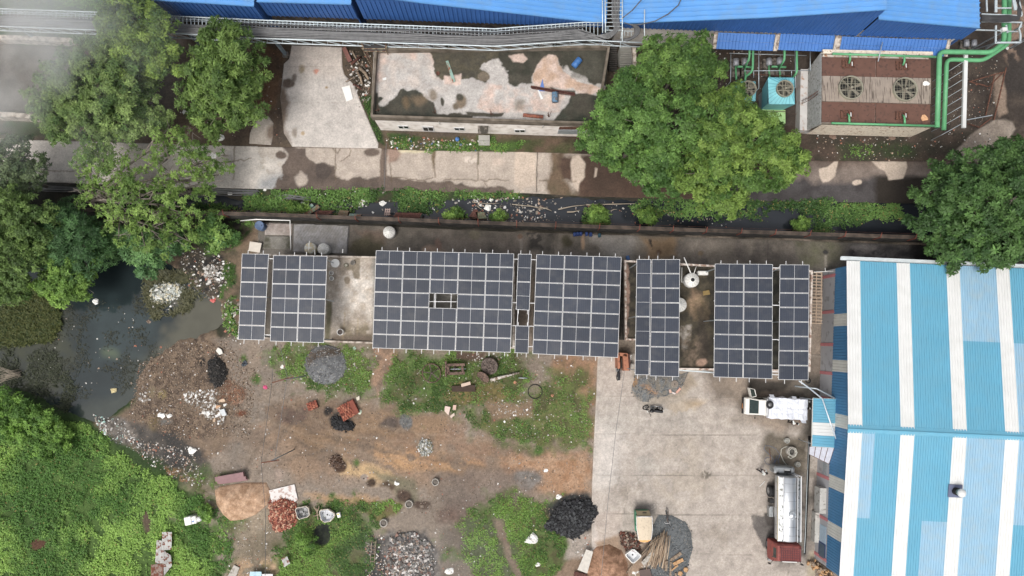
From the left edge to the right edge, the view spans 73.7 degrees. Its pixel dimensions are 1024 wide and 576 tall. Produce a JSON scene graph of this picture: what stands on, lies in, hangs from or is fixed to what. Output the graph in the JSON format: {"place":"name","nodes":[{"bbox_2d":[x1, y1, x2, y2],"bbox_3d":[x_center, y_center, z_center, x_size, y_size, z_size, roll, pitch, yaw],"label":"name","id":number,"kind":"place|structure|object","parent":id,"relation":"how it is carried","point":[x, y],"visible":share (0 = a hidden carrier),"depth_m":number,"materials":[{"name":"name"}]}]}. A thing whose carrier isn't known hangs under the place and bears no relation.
{"place":"outdoors","nodes":[
{"label":"outdoors","id":0,"kind":"place"},
{"bbox_2d":[0,112,41,121],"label":"wall","id":1,"kind":"structure","parent":0,"point":[9,116],"depth_m":63.37,"materials":[{"name":"concrete"}]},
{"bbox_2d":[0,250,223,421],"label":"pond water","id":2,"kind":"structure","parent":0,"point":[117,285],"depth_m":63.00,"materials":[{"name":"grey liquid"}]},
{"bbox_2d":[0,280,63,348],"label":"reeds","id":3,"kind":"object","parent":2,"relation":"on","point":[34,319],"visible":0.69,"depth_m":62.90,"materials":[{"name":"green plant"}]},
{"bbox_2d":[0,341,77,413],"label":"water weeds","id":4,"kind":"object","parent":2,"relation":"on","point":[47,375],"visible":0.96,"depth_m":62.65,"materials":[{"name":"green plant"}]},
{"bbox_2d":[34,294,158,399],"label":"water weeds","id":5,"kind":"object","parent":2,"relation":"on","point":[87,360],"visible":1,"depth_m":62.89,"materials":[{"name":"green plant"}]},
{"bbox_2d":[149,281,184,303],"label":"litter island","id":6,"kind":"structure","parent":2,"relation":"in","point":[167,293],"depth_m":63.15,"materials":[{"name":"plastic"}]},
{"bbox_2d":[140,267,205,321],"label":"reeds","id":7,"kind":"object","parent":2,"relation":"in","point":[188,297],"visible":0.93,"depth_m":63.20,"materials":[{"name":"green plant"}]},
{"bbox_2d":[249,116,273,144],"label":"path","id":8,"kind":"structure","parent":0,"point":[262,133],"depth_m":64.30,"materials":[{"name":"concrete"}]},
{"bbox_2d":[280,45,377,147],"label":"driveway","id":9,"kind":"structure","parent":0,"point":[318,110],"depth_m":64.51,"materials":[{"name":"concrete"}]},
{"bbox_2d":[0,138,1016,203],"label":"road","id":10,"kind":"structure","parent":0,"point":[257,167],"depth_m":64.01,"materials":[{"name":"concrete"}]},
{"bbox_2d":[0,0,1023,575],"bbox_3d":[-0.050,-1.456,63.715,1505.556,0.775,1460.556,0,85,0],"label":"ground","id":11,"kind":"structure","parent":0,"point":[308,468],"depth_m":62.33,"materials":[{"name":"soil"}]},
{"bbox_2d":[0,131,51,211],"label":"leafy tree","id":12,"kind":"object","parent":11,"relation":"on","point":[14,165],"visible":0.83,"depth_m":58.19,"materials":[{"name":"green plant"}]},
{"bbox_2d":[0,173,62,306],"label":"leafy tree","id":13,"kind":"object","parent":11,"relation":"on","point":[19,233],"visible":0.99,"depth_m":57.07,"materials":[{"name":"green plant"}]},
{"bbox_2d":[0,384,63,446],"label":"shrub","id":14,"kind":"object","parent":11,"relation":"on","point":[15,410],"visible":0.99,"depth_m":60.48,"materials":[{"name":"green plant"}]},
{"bbox_2d":[0,35,78,45],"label":"wall","id":15,"kind":"structure","parent":11,"relation":"on","point":[34,40],"depth_m":64.15,"materials":[{"name":"concrete"}]},
{"bbox_2d":[29,423,74,463],"bbox_3d":[-41.093,14.143,61.205,4.475,2.370,2.938,-41,87,-3],"label":"shrub","id":16,"kind":"object","parent":11,"relation":"on","point":[45,454],"visible":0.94,"depth_m":60.67,"materials":[{"name":"green plant"}]},
{"bbox_2d":[26,247,102,308],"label":"leafy tree","id":17,"kind":"object","parent":11,"relation":"on","point":[63,289],"visible":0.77,"depth_m":58.69,"materials":[{"name":"green plant"}]},
{"bbox_2d":[30,194,116,282],"bbox_3d":[-38.404,-4.369,60.559,7.020,6.557,8.172,0,85,0],"label":"feathery tree","id":18,"kind":"object","parent":11,"relation":"on","point":[77,237],"visible":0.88,"depth_m":58.59,"materials":[{"name":"green plant"}]},
{"bbox_2d":[18,32,176,157],"bbox_3d":[-36.329,-15.801,60.240,10.760,8.990,11.118,-42,87,-3],"label":"neem tree","id":19,"kind":"object","parent":11,"relation":"on","point":[69,102],"visible":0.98,"depth_m":57.85,"materials":[{"name":"green plant"}]},
{"bbox_2d":[0,395,234,575],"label":"grass","id":20,"kind":"structure","parent":11,"relation":"on","point":[76,528],"depth_m":61.43,"materials":[{"name":"green plant"}]},
{"bbox_2d":[92,0,184,93],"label":"neem tree","id":21,"kind":"object","parent":11,"relation":"on","point":[150,49],"visible":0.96,"depth_m":56.78,"materials":[{"name":"green plant"}]},
{"bbox_2d":[94,221,189,280],"bbox_3d":[-33.413,-3.376,61.475,9.163,4.578,5.663,0,85,0],"label":"compound leaf tree","id":22,"kind":"object","parent":11,"relation":"on","point":[151,259],"visible":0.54,"depth_m":60.43,"materials":[{"name":"green plant"}]},
{"bbox_2d":[55,246,239,484],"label":"litter","id":23,"kind":"object","parent":11,"relation":"on","point":[209,279],"visible":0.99,"depth_m":62.41,"materials":[{"name":"white plastic"}]},
{"bbox_2d":[67,121,235,260],"bbox_3d":[-31.567,-8.481,60.140,14.433,8.051,12.394,0,85,0],"label":"straggly tree","id":24,"kind":"object","parent":11,"relation":"on","point":[100,198],"visible":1,"depth_m":58.74,"materials":[{"name":"green plant"}]},
{"bbox_2d":[195,503,213,523],"bbox_3d":[-27.398,20.181,61.199,1.456,1.433,1.948,-22,86,-2],"label":"shrub","id":25,"kind":"object","parent":11,"relation":"on","point":[204,513],"visible":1,"depth_m":60.76,"materials":[{"name":"green plant"}]},
{"bbox_2d":[187,208,241,255],"bbox_3d":[-27.320,-4.804,62.416,4.316,2.928,4.383,-41,87,-3],"label":"papaya plant","id":26,"kind":"object","parent":11,"relation":"on","point":[210,229],"visible":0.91,"depth_m":61.73,"materials":[{"name":"green plant"}]},
{"bbox_2d":[152,0,278,27],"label":"blue factory","id":27,"kind":"structure","parent":11,"relation":"on","point":[246,9],"depth_m":59.41,"materials":[{"name":"blue metal"}]},
{"bbox_2d":[206,357,227,388],"bbox_3d":[-26.938,7.681,62.391,1.978,0.495,2.785,-17,86,-1],"label":"ash heap","id":28,"kind":"object","parent":11,"relation":"on","point":[217,369],"visible":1,"depth_m":62.35,"materials":[{"name":"soil"}]},
{"bbox_2d":[171,15,273,143],"bbox_3d":[-25.170,-17.897,60.382,9.063,9.032,10.874,0,85,0],"label":"neem tree","id":29,"kind":"object","parent":11,"relation":"on","point":[235,92],"visible":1,"depth_m":57.90,"materials":[{"name":"green plant"}]},
{"bbox_2d":[204,222,276,361],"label":"grass","id":30,"kind":"structure","parent":11,"relation":"on","point":[231,308],"depth_m":63.02,"materials":[{"name":"green plant"}]},
{"bbox_2d":[215,482,269,520],"bbox_3d":[-24.356,19.284,61.288,5.089,0.856,3.416,0,85,0],"label":"sand mound","id":31,"kind":"object","parent":11,"relation":"on","point":[239,501],"visible":1,"depth_m":61.23,"materials":[{"name":"sand"}]},
{"bbox_2d":[267,497,297,532],"bbox_3d":[-20.607,20.334,61.319,2.838,0.744,3.065,-16,86,-1],"label":"brick rubble","id":32,"kind":"object","parent":11,"relation":"on","point":[282,516],"visible":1,"depth_m":61.24,"materials":[{"name":"brick"}]},
{"bbox_2d":[269,484,297,502],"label":"slab","id":33,"kind":"structure","parent":11,"relation":"on","point":[289,492],"depth_m":61.63,"materials":[{"name":"concrete"}]},
{"bbox_2d":[285,199,310,213],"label":"bush","id":34,"kind":"object","parent":11,"relation":"on","point":[300,208],"visible":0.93,"depth_m":62.69,"materials":[{"name":"green plant"}]},
{"bbox_2d":[294,531,318,562],"bbox_3d":[-18.192,22.993,60.768,2.218,1.851,2.706,0,85,0],"label":"shrub","id":35,"kind":"object","parent":11,"relation":"on","point":[308,551],"visible":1,"depth_m":60.28,"materials":[{"name":"green plant"}]},
{"bbox_2d":[256,0,366,31],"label":"blue factory","id":36,"kind":"structure","parent":11,"relation":"on","point":[345,11],"depth_m":60.03,"materials":[{"name":"blue metal"}]},
{"bbox_2d":[0,0,644,57],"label":"cable bridge","id":37,"kind":"structure","parent":11,"relation":"on","point":[559,35],"depth_m":59.82,"materials":[{"name":"metal"}]},
{"bbox_2d":[304,345,347,384],"bbox_3d":[-17.081,7.060,62.352,4.101,0.655,3.724,0,85,0],"label":"gravel heap","id":38,"kind":"object","parent":11,"relation":"on","point":[325,365],"visible":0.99,"depth_m":62.34,"materials":[{"name":"gravel"}]},
{"bbox_2d":[330,416,355,432],"bbox_3d":[-15.441,12.352,62.064,2.376,0.453,1.477,14,86,1],"label":"coal heap","id":39,"kind":"object","parent":11,"relation":"on","point":[339,423],"visible":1,"depth_m":62.01,"materials":[{"name":"stone"}]},
{"bbox_2d":[126,336,594,575],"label":"litter","id":40,"kind":"object","parent":11,"relation":"on","point":[191,408],"visible":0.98,"depth_m":62.34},
{"bbox_2d":[361,42,387,69],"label":"steel platform","id":41,"kind":"structure","parent":11,"relation":"on","point":[372,48],"depth_m":60.55,"materials":[{"name":"metal"}]},
{"bbox_2d":[262,254,514,348],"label":"flat roof house","id":42,"kind":"structure","parent":11,"relation":"on","point":[350,291],"depth_m":59.58,"materials":[{"name":"concrete"}]},
{"bbox_2d":[238,250,272,343],"bbox_3d":[-21.189,0.866,58.160,2.766,3.303,7.789,0,85,0],"label":"solar array","id":43,"kind":"object","parent":42,"relation":"on","point":[254,274],"visible":0.94,"depth_m":56.52,"materials":[{"name":"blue glass"}]},
{"bbox_2d":[270,252,333,346],"bbox_3d":[-17.651,1.045,58.146,4.579,3.303,7.866,0,85,0],"label":"solar array","id":44,"kind":"object","parent":42,"relation":"on","point":[309,288],"visible":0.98,"depth_m":56.51,"materials":[{"name":"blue glass"}]},
{"bbox_2d":[373,247,513,355],"bbox_3d":[-5.661,1.237,58.131,11.673,3.303,9.073,0,85,0],"label":"solar array","id":45,"kind":"object","parent":42,"relation":"on","point":[415,285],"visible":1,"depth_m":56.49,"materials":[{"name":"black glass"}]},
{"bbox_2d":[513,254,535,352],"bbox_3d":[1.088,1.415,58.117,2.093,3.303,8.860,0,85,0],"label":"solar array","id":46,"kind":"object","parent":42,"relation":"on","point":[522,302],"visible":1,"depth_m":56.52,"materials":[{"name":"blue glass"}]},
{"bbox_2d":[224,346,591,575],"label":"grass","id":47,"kind":"structure","parent":11,"relation":"on","point":[385,556],"depth_m":62.20,"materials":[{"name":"plant"}]},
{"bbox_2d":[385,531,435,575],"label":"rubble heap","id":48,"kind":"object","parent":11,"relation":"on","point":[411,553],"visible":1,"depth_m":61.00,"materials":[{"name":"stone"}]},
{"bbox_2d":[271,489,567,575],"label":"grass","id":49,"kind":"structure","parent":11,"relation":"on","point":[341,520],"depth_m":61.35,"materials":[{"name":"green plant"}]},
{"bbox_2d":[416,437,433,456],"bbox_3d":[-7.895,14.465,61.891,1.616,0.410,1.716,40,87,3],"label":"rubble heap","id":50,"kind":"object","parent":11,"relation":"on","point":[425,448],"visible":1,"depth_m":61.88,"materials":[{"name":"stone"}]},
{"bbox_2d":[270,342,593,452],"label":"grass","id":51,"kind":"structure","parent":11,"relation":"on","point":[418,364],"depth_m":62.44,"materials":[{"name":"green plant"}]},
{"bbox_2d":[441,205,468,219],"bbox_3d":[-5.304,-6.711,63.187,2.258,1.692,1.994,-35,86,-3],"label":"bush","id":52,"kind":"object","parent":11,"relation":"on","point":[454,213],"visible":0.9,"depth_m":62.66,"materials":[{"name":"green plant"}]},
{"bbox_2d":[356,0,606,42],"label":"blue factory","id":53,"kind":"structure","parent":11,"relation":"on","point":[484,13],"depth_m":59.70,"materials":[{"name":"blue metal"}]},
{"bbox_2d":[481,357,497,374],"bbox_3d":[-2.040,7.108,62.356,1.599,0.794,1.597,0,85,0],"label":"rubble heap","id":54,"kind":"object","parent":11,"relation":"on","point":[489,365],"visible":1,"depth_m":62.21,"materials":[{"name":"brown stone"}]},
{"bbox_2d":[370,43,609,145],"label":"office building","id":55,"kind":"structure","parent":11,"relation":"on","point":[412,91],"depth_m":61.07,"materials":[{"name":"white paint"}]},
{"bbox_2d":[41,206,1004,243],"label":"boundary wall","id":56,"kind":"structure","parent":11,"relation":"on","point":[316,217],"depth_m":61.62,"materials":[{"name":"concrete"}]},
{"bbox_2d":[544,498,598,540],"bbox_3d":[5.467,20.733,61.263,3.604,0.871,4.537,35,86,3],"label":"coal heap","id":57,"kind":"object","parent":11,"relation":"on","point":[572,519],"visible":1,"depth_m":61.19,"materials":[{"name":"stone"}]},
{"bbox_2d":[533,261,616,345],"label":"flat roof house","id":58,"kind":"structure","parent":11,"relation":"on","point":[563,283],"depth_m":59.57,"materials":[{"name":"concrete"}]},
{"bbox_2d":[533,251,620,360],"bbox_3d":[5.396,1.612,58.101,7.429,3.303,9.147,0,85,0],"label":"solar array","id":59,"kind":"object","parent":58,"relation":"on","point":[552,276],"visible":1,"depth_m":56.46,"materials":[{"name":"black glass"}]},
{"bbox_2d":[180,46,996,160],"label":"litter","id":60,"kind":"object","parent":11,"relation":"on","point":[366,84],"visible":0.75,"depth_m":64.52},
{"bbox_2d":[581,203,612,224],"bbox_3d":[7.850,-6.609,63.021,2.986,2.009,2.642,0,85,0],"label":"bush","id":61,"kind":"object","parent":11,"relation":"on","point":[596,214],"visible":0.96,"depth_m":62.68,"materials":[{"name":"green plant"}]},
{"bbox_2d":[608,46,616,71],"bbox_3d":[9.351,-21.172,63.206,0.752,3.300,1.427,-28,86,-2],"label":"stair flight","id":62,"kind":"object","parent":11,"relation":"on","point":[612,63],"visible":0.84,"depth_m":63.15,"materials":[{"name":"metal"}]},
{"bbox_2d":[617,47,636,67],"bbox_3d":[10.812,-20.994,62.924,1.149,3.835,2.421,-36,86,-3],"label":"stair flight","id":63,"kind":"object","parent":11,"relation":"on","point":[626,56],"visible":0.81,"depth_m":62.62,"materials":[{"name":"concrete"}]},
{"bbox_2d":[573,64,709,200],"bbox_3d":[11.495,-12.969,59.480,11.153,10.058,9.327,28,86,2],"label":"neem tree","id":64,"kind":"object","parent":11,"relation":"on","point":[614,132],"visible":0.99,"depth_m":56.49,"materials":[{"name":"green plant"}]},
{"bbox_2d":[634,205,662,226],"bbox_3d":[12.523,-6.603,63.114,2.572,1.820,2.007,31,86,2],"label":"bush","id":65,"kind":"object","parent":11,"relation":"on","point":[647,216],"visible":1,"depth_m":62.73,"materials":[{"name":"green plant"}]},
{"bbox_2d":[629,28,729,98],"bbox_3d":[14.243,-18.481,60.260,9.048,9.361,7.046,0,85,0],"label":"neem tree","id":66,"kind":"object","parent":11,"relation":"on","point":[695,63],"visible":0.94,"depth_m":57.20,"materials":[{"name":"green plant"}]},
{"bbox_2d":[619,260,812,371],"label":"flat roof house","id":67,"kind":"structure","parent":11,"relation":"on","point":[696,342],"depth_m":59.48,"materials":[{"name":"concrete"}]},
{"bbox_2d":[627,256,679,380],"bbox_3d":[11.940,2.583,57.824,3.873,3.703,10.258,0,85,0],"label":"solar array","id":68,"kind":"object","parent":67,"relation":"on","point":[665,297],"visible":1,"depth_m":55.99,"materials":[{"name":"blue glass"}]},
{"bbox_2d":[681,257,698,287],"bbox_3d":[15.439,-1.327,59.212,1.436,1.150,2.599,0,85,0],"label":"water tank","id":69,"kind":"object","parent":67,"relation":"on","point":[690,280],"visible":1,"depth_m":58.75,"materials":[{"name":"white plastic"}]},
{"bbox_2d":[702,260,772,382],"bbox_3d":[18.906,2.860,57.702,5.088,3.903,10.010,0,85,0],"label":"solar array","id":70,"kind":"object","parent":67,"relation":"on","point":[757,279],"visible":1,"depth_m":55.76,"materials":[{"name":"black glass"}]},
{"bbox_2d":[772,261,808,383],"bbox_3d":[22.752,2.929,57.697,3.074,3.903,10.072,2,86,0],"label":"solar array","id":71,"kind":"object","parent":67,"relation":"on","point":[794,287],"visible":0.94,"depth_m":55.75,"materials":[{"name":"blue glass"}]},
{"bbox_2d":[671,78,811,220],"bbox_3d":[18.629,-11.231,59.445,11.059,9.858,12.218,-45,87,-3],"label":"neem tree","id":72,"kind":"object","parent":11,"relation":"on","point":[724,138],"visible":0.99,"depth_m":56.60,"materials":[{"name":"green plant"}]},
{"bbox_2d":[611,0,886,49],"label":"blue factory","id":73,"kind":"structure","parent":11,"relation":"on","point":[849,18],"depth_m":59.06,"materials":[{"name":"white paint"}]},
{"bbox_2d":[712,32,778,50],"bbox_3d":[20.962,-22.102,61.269,5.780,0.717,1.304,2,86,0],"label":"lean to roof","id":74,"kind":"object","parent":73,"relation":"attached to","point":[745,42],"visible":1,"depth_m":61.25,"materials":[{"name":"metal"}]},
{"bbox_2d":[776,33,837,50],"bbox_3d":[26.428,-22.012,61.261,5.549,0.717,1.304,2,86,0],"label":"lean to roof","id":75,"kind":"object","parent":73,"relation":"attached to","point":[807,42],"visible":1,"depth_m":61.24,"materials":[{"name":"metal"}]},
{"bbox_2d":[727,41,811,90],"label":"pipes","id":76,"kind":"object","parent":11,"relation":"on","point":[758,74],"visible":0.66,"depth_m":62.33,"materials":[{"name":"metal"}]},
{"bbox_2d":[758,77,794,110],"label":"fan tower","id":77,"kind":"structure","parent":11,"relation":"on","point":[776,93],"depth_m":61.06,"materials":[{"name":"metal"}]},
{"bbox_2d":[789,214,811,231],"bbox_3d":[26.716,-5.938,63.049,2.070,1.845,1.639,-30,86,-2],"label":"bush","id":78,"kind":"object","parent":11,"relation":"on","point":[803,223],"visible":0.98,"depth_m":62.61,"materials":[{"name":"green plant"}]},
{"bbox_2d":[839,0,980,49],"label":"blue factory","id":79,"kind":"structure","parent":11,"relation":"on","point":[953,21],"depth_m":58.44,"materials":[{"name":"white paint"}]},
{"bbox_2d":[836,36,950,56],"bbox_3d":[34.169,-21.671,61.235,10.069,0.717,1.304,2,86,0],"label":"lean to roof","id":80,"kind":"object","parent":79,"relation":"attached to","point":[935,47],"visible":0.89,"depth_m":61.15,"materials":[{"name":"metal"}]},
{"bbox_2d":[814,256,1023,575],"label":"striped warehouse","id":81,"kind":"structure","parent":11,"relation":"on","point":[921,473],"depth_m":55.94,"materials":[{"name":"metal"}]},
{"bbox_2d":[811,511,819,542],"bbox_3d":[27.102,21.309,60.991,0.400,0.750,2.611,4,86,0],"label":"duct box","id":82,"kind":"object","parent":81,"relation":"attached to","point":[815,522],"visible":0.86,"depth_m":60.69,"materials":[{"name":"paint"}]},
{"bbox_2d":[798,397,835,447],"bbox_3d":[27.060,11.754,60.600,2.286,3.330,4.241,4,86,0],"label":"entrance canopy","id":83,"kind":"object","parent":81,"relation":"attached to","point":[822,434],"visible":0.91,"depth_m":58.96,"materials":[{"name":"metal"}]},
{"bbox_2d":[814,486,825,513],"bbox_3d":[27.200,18.680,60.270,0.550,1.100,2.195,4,86,0],"label":"duct box","id":84,"kind":"object","parent":81,"relation":"attached to","point":[819,499],"visible":1,"depth_m":59.79,"materials":[{"name":"paint"}]},
{"bbox_2d":[809,447,833,463],"bbox_3d":[26.756,14.570,59.380,2.003,1.370,1.616,0,85,0],"label":"awning","id":85,"kind":"object","parent":81,"relation":"attached to","point":[823,454],"visible":1,"depth_m":59.35,"materials":[{"name":"metal"}]},
{"bbox_2d":[931,55,967,139],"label":"white beam","id":86,"kind":"structure","parent":11,"relation":"on","point":[964,95],"depth_m":61.37,"materials":[{"name":"metal"}]},
{"bbox_2d":[900,134,1023,277],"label":"mango tree","id":87,"kind":"object","parent":11,"relation":"on","point":[961,233],"visible":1,"depth_m":55.65,"materials":[{"name":"green plant"}]},
{"bbox_2d":[967,67,1006,127],"bbox_3d":[44.290,-17.816,63.770,2.625,1.638,5.411,4,86,0],"label":"rusty scaffold","id":88,"kind":"object","parent":11,"relation":"on","point":[1000,73],"visible":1,"depth_m":64.05,"materials":[{"name":"metal"}]},
{"bbox_2d":[970,0,1023,49],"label":"pipe rack","id":89,"kind":"object","parent":11,"relation":"on","point":[997,18],"visible":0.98,"depth_m":60.34,"materials":[{"name":"metal"}]},
{"bbox_2d":[934,0,1006,127],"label":"pipe","id":90,"kind":"object","parent":89,"relation":"on","point":[997,47],"visible":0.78,"depth_m":60.74,"materials":[{"name":"metal"}]},
{"bbox_2d":[941,0,1011,130],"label":"pipe","id":91,"kind":"object","parent":89,"relation":"on","point":[945,80],"visible":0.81,"depth_m":61.59,"materials":[{"name":"metal"}]},
{"bbox_2d":[106,191,932,235],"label":"canal water","id":92,"kind":"structure","parent":0,"point":[778,220],"depth_m":63.95,"materials":[{"name":"black liquid"}]},
{"bbox_2d":[256,189,731,227],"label":"litter","id":93,"kind":"object","parent":92,"relation":"on","point":[504,207],"visible":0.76,"depth_m":63.91,"materials":[{"name":"plastic"}]},
{"bbox_2d":[144,185,904,232],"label":"canal plants","id":94,"kind":"object","parent":92,"relation":"on","point":[403,195],"visible":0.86,"depth_m":63.77,"materials":[{"name":"green plant"}]},
{"bbox_2d":[204,188,259,195],"bbox_3d":[-26.363,-8.948,63.774,5.609,0.117,0.679,2,86,0],"label":"conduit bundle","id":95,"kind":"object","parent":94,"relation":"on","point":[248,193],"visible":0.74,"depth_m":63.75,"materials":[{"name":"metal"}]},
{"bbox_2d":[258,222,1023,288],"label":"back lane","id":96,"kind":"structure","parent":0,"point":[370,240],"depth_m":63.46,"materials":[{"name":"concrete"}]},
{"bbox_2d":[262,236,291,249],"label":"platform","id":97,"kind":"structure","parent":96,"relation":"on","point":[276,242],"depth_m":63.43,"materials":[{"name":"paint"}]},
{"bbox_2d":[265,223,291,234],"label":"platform","id":98,"kind":"structure","parent":96,"relation":"on","point":[277,228],"depth_m":63.50,"materials":[{"name":"paint"}]},
{"bbox_2d":[293,224,348,253],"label":"platform","id":99,"kind":"structure","parent":96,"relation":"on","point":[335,238],"depth_m":63.32,"materials":[{"name":"paint"}]},
{"bbox_2d":[591,353,820,575],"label":"yard pavement","id":100,"kind":"structure","parent":0,"point":[694,454],"depth_m":61.87,"materials":[{"name":"concrete"}]},
{"bbox_2d":[587,544,627,575],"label":"sand mound","id":101,"kind":"object","parent":100,"relation":"on","point":[615,563],"visible":0.98,"depth_m":60.63,"materials":[{"name":"sand"}]},
{"bbox_2d":[615,353,629,370],"bbox_3d":[10.035,6.658,61.868,1.218,1.600,1.621,0,85,0],"label":"brick shelter","id":102,"kind":"object","parent":100,"relation":"on","point":[622,360],"visible":0.89,"depth_m":61.11,"materials":[{"name":"brick"}]},
{"bbox_2d":[619,531,641,551],"bbox_3d":[10.587,22.732,61.167,1.727,0.472,2.409,-32,86,-2],"label":"brick rubble","id":103,"kind":"object","parent":100,"relation":"on","point":[629,541],"visible":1,"depth_m":61.12,"materials":[{"name":"brick"}]},
{"bbox_2d":[634,509,652,542],"bbox_3d":[11.618,21.175,60.560,1.430,1.790,2.817,-1,86,0],"label":"auto rickshaw","id":104,"kind":"object","parent":100,"relation":"on","point":[643,523],"visible":1,"depth_m":59.76,"materials":[{"name":"green paint"}]},
{"bbox_2d":[628,372,687,401],"bbox_3d":[13.406,9.009,62.302,5.534,0.306,2.902,0,85,0],"label":"gravel heap","id":105,"kind":"object","parent":100,"relation":"on","point":[646,388],"visible":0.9,"depth_m":62.30,"materials":[{"name":"gravel"}]},
{"bbox_2d":[645,515,692,575],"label":"gravel heap","id":106,"kind":"object","parent":100,"relation":"on","point":[678,532],"visible":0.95,"depth_m":61.20,"materials":[{"name":"gravel"}]},
{"bbox_2d":[742,388,807,422],"bbox_3d":[23.613,10.512,61.307,5.531,1.974,2.810,3,86,0],"label":"pickup truck","id":107,"kind":"object","parent":100,"relation":"on","point":[770,406],"visible":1,"depth_m":60.79,"materials":[{"name":"white paint"}]},
{"bbox_2d":[766,464,803,565],"bbox_3d":[23.995,19.973,60.063,3.020,2.970,8.388,2,86,0],"label":"tanker truck","id":108,"kind":"object","parent":100,"relation":"on","point":[783,544],"visible":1,"depth_m":59.01,"materials":[{"name":"metal"}]},
{"bbox_2d":[804,436,810,553],"bbox_3d":[26.641,18.675,61.670,0.255,0.060,10.531,4,86,0],"label":"drain","id":109,"kind":"object","parent":100,"relation":"on","point":[807,482],"visible":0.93,"depth_m":61.68,"materials":[{"name":"concrete"}]},
{"bbox_2d":[795,49,936,136],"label":"cooling tower","id":110,"kind":"structure","parent":0,"point":[865,93],"depth_m":60.99,"materials":[{"name":"metal"}]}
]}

